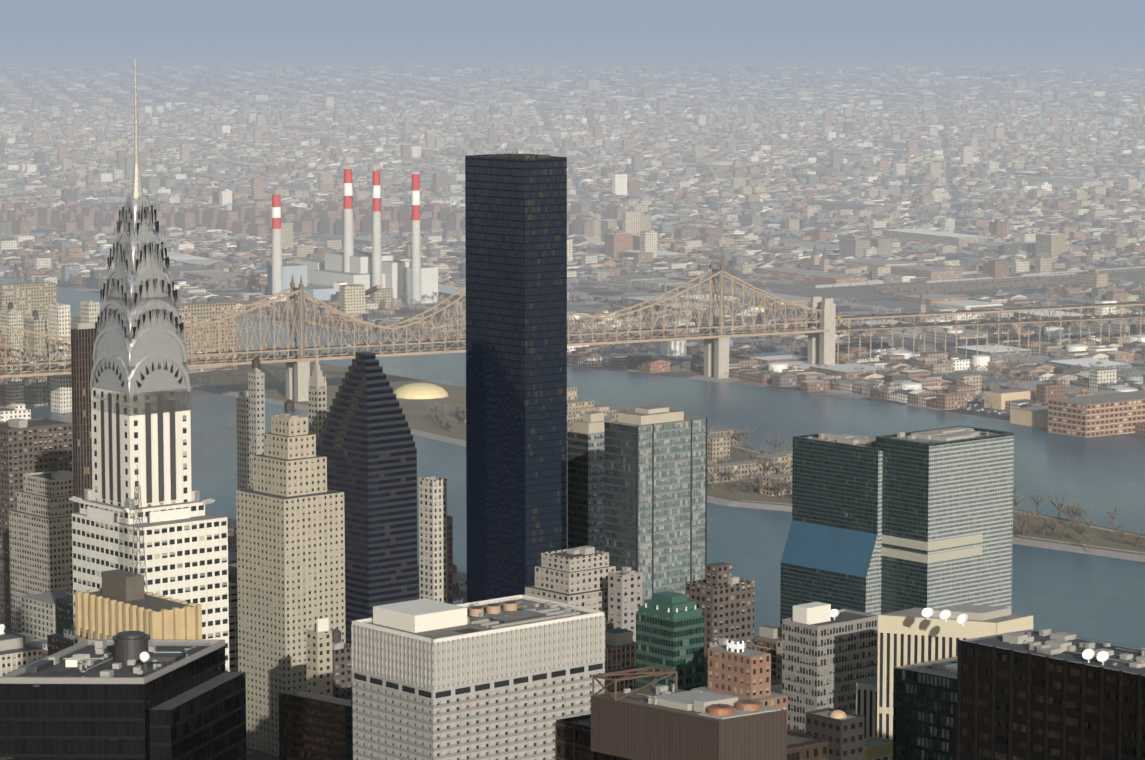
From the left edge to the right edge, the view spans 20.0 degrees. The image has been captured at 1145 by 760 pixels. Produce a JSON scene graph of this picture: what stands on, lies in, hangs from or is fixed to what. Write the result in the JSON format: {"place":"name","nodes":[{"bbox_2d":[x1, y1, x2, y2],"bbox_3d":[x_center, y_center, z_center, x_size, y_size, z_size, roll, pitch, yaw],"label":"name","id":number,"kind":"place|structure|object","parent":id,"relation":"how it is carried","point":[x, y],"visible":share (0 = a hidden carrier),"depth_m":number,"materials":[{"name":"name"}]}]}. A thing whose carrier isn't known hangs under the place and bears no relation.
{"place":"outdoors","nodes":[
{"label":"outdoors","id":0,"kind":"place"},
{"bbox_2d":[0,418,71,630],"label":"dark brick tower","id":1,"kind":"structure","parent":0,"point":[27,446],"depth_m":1715.62,"materials":[{"name":"brown"}]},
{"bbox_2d":[0,631,246,759],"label":"black tower","id":2,"kind":"structure","parent":0,"point":[131,695],"depth_m":688.68,"materials":[{"name":"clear glass"}]},
{"bbox_2d":[69,58,228,671],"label":"art deco skyscraper","id":3,"kind":"structure","parent":0,"point":[140,386],"depth_m":921.74,"materials":[{"name":"metal"}]},
{"bbox_2d":[351,594,604,759],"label":"office building","id":4,"kind":"structure","parent":0,"point":[507,678],"depth_m":1131.94,"materials":[{"name":"grey"}]},
{"bbox_2d":[465,149,566,602],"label":"skyscraper","id":5,"kind":"structure","parent":0,"point":[516,342],"depth_m":1522.64,"materials":[{"name":"black glass"}]},
{"bbox_2d":[0,7,1144,759],"bbox_3d":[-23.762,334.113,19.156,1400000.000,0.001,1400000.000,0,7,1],"label":"ground","id":6,"kind":"structure","parent":0,"point":[606,37],"depth_m":28372.62,"materials":[{"name":"grey"}]},
{"bbox_2d":[0,335,4,407],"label":"side tower","id":7,"kind":"structure","parent":6,"relation":"on","point":[2,392],"depth_m":2706.43,"materials":[{"name":"grey concrete"}]},
{"bbox_2d":[0,302,23,408],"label":"side tower","id":8,"kind":"structure","parent":6,"relation":"on","point":[11,316],"depth_m":2702.88,"materials":[{"name":"grey"}]},
{"bbox_2d":[23,336,24,401],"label":"side tower","id":9,"kind":"structure","parent":6,"relation":"on","point":[24,369],"depth_m":2743.50,"materials":[{"name":"grey"}]},
{"bbox_2d":[24,310,46,405],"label":"side tower","id":10,"kind":"structure","parent":6,"relation":"on","point":[34,390],"depth_m":2721.02,"materials":[{"name":"grey"}]},
{"bbox_2d":[9,460,73,632],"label":"high-rise building","id":11,"kind":"structure","parent":6,"relation":"on","point":[40,531],"depth_m":1639.51,"materials":[{"name":"grey concrete"}]},
{"bbox_2d":[43,341,50,405],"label":"side tower","id":12,"kind":"structure","parent":6,"relation":"on","point":[47,392],"depth_m":2722.89,"materials":[{"name":"grey concrete"}]},
{"bbox_2d":[49,302,71,412],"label":"side tower","id":13,"kind":"structure","parent":6,"relation":"on","point":[61,388],"depth_m":2674.58,"materials":[{"name":"grey"}]},
{"bbox_2d":[71,322,96,512],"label":"brown slab tower","id":14,"kind":"structure","parent":6,"relation":"on","point":[83,337],"depth_m":1447.38,"materials":[{"name":"brick"}]},
{"bbox_2d":[80,300,99,322],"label":"apartment building","id":15,"kind":"structure","parent":6,"relation":"on","point":[90,310],"depth_m":2650.08,"materials":[{"name":"grey concrete"}]},
{"bbox_2d":[75,469,201,642],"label":"office building","id":16,"kind":"structure","parent":6,"relation":"on","point":[120,600],"depth_m":869.25,"materials":[{"name":"brick"}]},
{"bbox_2d":[236,390,248,489],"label":"building","id":17,"kind":"structure","parent":6,"relation":"on","point":[242,407],"depth_m":1784.12,"materials":[{"name":"grey concrete"}]},
{"bbox_2d":[248,358,264,483],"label":"building","id":18,"kind":"structure","parent":6,"relation":"on","point":[256,391],"depth_m":1721.55,"materials":[{"name":"grey concrete"}]},
{"bbox_2d":[236,399,345,755],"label":"stepped skyscraper","id":19,"kind":"structure","parent":6,"relation":"on","point":[290,514],"depth_m":1451.55,"materials":[{"name":"grey stone"}]},
{"bbox_2d":[278,691,352,759],"bbox_3d":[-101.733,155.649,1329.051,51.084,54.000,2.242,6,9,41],"label":"office building","id":20,"kind":"structure","parent":6,"relation":"on","point":[313,726],"depth_m":1329.49,"materials":[{"name":"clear glass"}]},
{"bbox_2d":[308,350,326,444],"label":"apartment tower","id":21,"kind":"structure","parent":6,"relation":"on","point":[317,394],"depth_m":1672.45,"materials":[{"name":"beige concrete"}]},
{"bbox_2d":[306,618,332,696],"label":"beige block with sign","id":22,"kind":"structure","parent":6,"relation":"on","point":[319,658],"depth_m":1333.54,"materials":[{"name":"brick"}]},
{"bbox_2d":[332,628,352,704],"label":"brown block with tank","id":23,"kind":"structure","parent":6,"relation":"on","point":[342,669],"depth_m":1378.29,"materials":[{"name":"brick"}]},
{"bbox_2d":[267,169,437,303],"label":"power station","id":24,"kind":"object","parent":6,"relation":"on","point":[375,270],"visible":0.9,"depth_m":3656.78,"materials":[{"name":"concrete"}]},
{"bbox_2d":[316,352,417,643],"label":"pyramid tower","id":25,"kind":"structure","parent":6,"relation":"on","point":[365,445],"depth_m":1536.42,"materials":[{"name":"grey"}]},
{"bbox_2d":[0,527,787,709],"bbox_3d":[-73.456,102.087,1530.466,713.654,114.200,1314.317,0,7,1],"label":"city buildings","id":26,"kind":"structure","parent":6,"relation":"on","point":[736,668],"depth_m":1304.86,"materials":[{"name":"brick"}]},
{"bbox_2d":[419,476,446,602],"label":"apartment tower","id":27,"kind":"structure","parent":6,"relation":"on","point":[433,537],"depth_m":1610.88,"materials":[{"name":"grey concrete"}]},
{"bbox_2d":[447,515,452,603],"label":"building","id":28,"kind":"structure","parent":6,"relation":"on","point":[449,559],"depth_m":1683.85,"materials":[{"name":"grey concrete"}]},
{"bbox_2d":[525,546,615,621],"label":"apartment building","id":29,"kind":"structure","parent":6,"relation":"on","point":[577,576],"depth_m":1384.63,"materials":[{"name":"grey"}]},
{"bbox_2d":[0,65,1144,433],"bbox_3d":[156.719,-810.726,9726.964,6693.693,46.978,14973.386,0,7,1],"label":"city buildings","id":30,"kind":"structure","parent":6,"relation":"on","point":[670,163],"depth_m":6067.84,"materials":[{"name":"beige concrete"}]},
{"bbox_2d":[0,258,1144,401],"bbox_3d":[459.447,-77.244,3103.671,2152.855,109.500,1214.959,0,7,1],"label":"cantilever bridge","id":31,"kind":"structure","parent":6,"relation":"on","point":[820,321],"depth_m":2879.58,"materials":[{"name":"beige metal"}]},
{"bbox_2d":[0,302,1139,373],"bbox_3d":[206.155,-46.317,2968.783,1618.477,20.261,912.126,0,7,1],"label":"bridge traffic","id":32,"kind":"object","parent":31,"relation":"on","point":[429,340],"visible":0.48,"depth_m":2946.35,"materials":[{"name":"paint"}]},
{"bbox_2d":[1,165,1144,423],"bbox_3d":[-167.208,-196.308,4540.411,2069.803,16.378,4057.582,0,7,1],"label":"queens park trees","id":33,"kind":"object","parent":6,"relation":"on","point":[761,275],"visible":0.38,"depth_m":3506.65,"materials":[{"name":"brown plant"}]},
{"bbox_2d":[567,411,615,550],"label":"skyscraper","id":34,"kind":"structure","parent":6,"relation":"on","point":[585,481],"depth_m":1545.14,"materials":[{"name":"grey glass"}]},
{"bbox_2d":[608,566,641,641],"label":"apartment building","id":35,"kind":"structure","parent":6,"relation":"on","point":[624,593],"depth_m":1370.38,"materials":[{"name":"grey"}]},
{"bbox_2d":[143,176,1144,391],"bbox_3d":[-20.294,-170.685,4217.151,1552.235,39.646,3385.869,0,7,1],"label":"queens landmarks","id":36,"kind":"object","parent":6,"relation":"on","point":[1054,243],"visible":0.6,"depth_m":4300.43,"materials":[{"name":"brick"}]},
{"bbox_2d":[604,405,706,605],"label":"glass skyscraper","id":37,"kind":"structure","parent":6,"relation":"on","point":[655,495],"depth_m":1442.05,"materials":[{"name":"teal glass"}]},
{"bbox_2d":[636,591,703,690],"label":"green glass block","id":38,"kind":"structure","parent":6,"relation":"on","point":[669,629],"depth_m":1186.76,"materials":[{"name":"teal glass"}]},
{"bbox_2d":[555,666,827,759],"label":"office building","id":39,"kind":"structure","parent":6,"relation":"on","point":[659,722],"depth_m":793.02,"materials":[{"name":"brown concrete"}]},
{"bbox_2d":[685,562,753,685],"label":"apartment building","id":40,"kind":"structure","parent":6,"relation":"on","point":[721,596],"depth_m":1294.67,"materials":[{"name":"brick"}]},
{"bbox_2d":[710,637,745,647],"bbox_3d":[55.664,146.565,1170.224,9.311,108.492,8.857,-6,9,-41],"label":"rooftop structures","id":41,"kind":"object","parent":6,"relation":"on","point":[721,641],"depth_m":1163.23,"materials":[{"name":"grey"}]},
{"bbox_2d":[782,602,877,733],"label":"office building","id":42,"kind":"structure","parent":6,"relation":"on","point":[829,658],"depth_m":1157.62,"materials":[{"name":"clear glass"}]},
{"bbox_2d":[780,432,882,635],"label":"office tower","id":43,"kind":"structure","parent":6,"relation":"on","point":[832,555],"depth_m":1337.67,"materials":[{"name":"teal glass"}]},
{"bbox_2d":[805,708,864,759],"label":"charcoal block with dome","id":44,"kind":"structure","parent":6,"relation":"on","point":[841,731],"depth_m":956.50,"materials":[{"name":"grey concrete"}]},
{"bbox_2d":[864,736,892,759],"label":"building","id":45,"kind":"structure","parent":6,"relation":"on","point":[877,748],"depth_m":997.40,"materials":[{"name":"beige"}]},
{"bbox_2d":[893,655,957,759],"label":"teal office block","id":46,"kind":"structure","parent":6,"relation":"on","point":[925,712],"depth_m":951.82,"materials":[{"name":"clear glass"}]},
{"bbox_2d":[856,604,1032,739],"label":"cream pier building with dishes","id":47,"kind":"structure","parent":6,"relation":"on","point":[911,636],"depth_m":1101.96,"materials":[{"name":"white"}]},
{"bbox_2d":[876,426,1013,613],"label":"office tower","id":48,"kind":"structure","parent":6,"relation":"on","point":[947,510],"depth_m":1317.85,"materials":[{"name":"teal glass"}]},
{"bbox_2d":[769,264,1144,301],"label":"rail yard","id":49,"kind":"structure","parent":6,"relation":"on","point":[974,282],"depth_m":3870.41,"materials":[{"name":"silver metal"}]},
{"bbox_2d":[893,389,1144,437],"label":"waterfront warehouse","id":50,"kind":"structure","parent":6,"relation":"on","point":[1101,415],"depth_m":2548.41,"materials":[{"name":"concrete"}]},
{"bbox_2d":[959,389,1033,413],"bbox_3d":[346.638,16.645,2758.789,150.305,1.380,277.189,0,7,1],"label":"waterfront buildings","id":51,"kind":"structure","parent":50,"relation":"on","point":[978,404],"depth_m":2711.31,"materials":[{"name":"brick"}]},
{"bbox_2d":[956,628,1144,759],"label":"black office block","id":52,"kind":"structure","parent":6,"relation":"on","point":[1040,694],"depth_m":876.14,"materials":[{"name":"brown metal"}]},
{"bbox_2d":[0,278,1144,650],"bbox_3d":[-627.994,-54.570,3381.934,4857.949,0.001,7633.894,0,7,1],"label":"river","id":53,"kind":"structure","parent":0,"point":[1088,596],"depth_m":2390.00,"materials":[{"name":"liquid"}]},
{"bbox_2d":[0,0,1144,6],"label":"sky","id":54,"kind":"structure","parent":0,"point":[3,3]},
{"bbox_2d":[47,321,1144,561],"bbox_3d":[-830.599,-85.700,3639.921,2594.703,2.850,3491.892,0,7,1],"label":"roosevelt island","id":55,"kind":"structure","parent":0,"point":[419,415],"depth_m":2525.83,"materials":[{"name":"brown"}]},
{"bbox_2d":[0,281,792,495],"bbox_3d":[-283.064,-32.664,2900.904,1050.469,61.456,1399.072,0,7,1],"label":"island hospital blocks","id":56,"kind":"structure","parent":55,"relation":"on","point":[27,298],"depth_m":2762.25,"materials":[{"name":"concrete"}]},
{"bbox_2d":[428,402,1144,549],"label":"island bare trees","id":57,"kind":"object","parent":55,"relation":"on","point":[785,484],"visible":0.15,"depth_m":2204.51,"materials":[{"name":"brown plant"}]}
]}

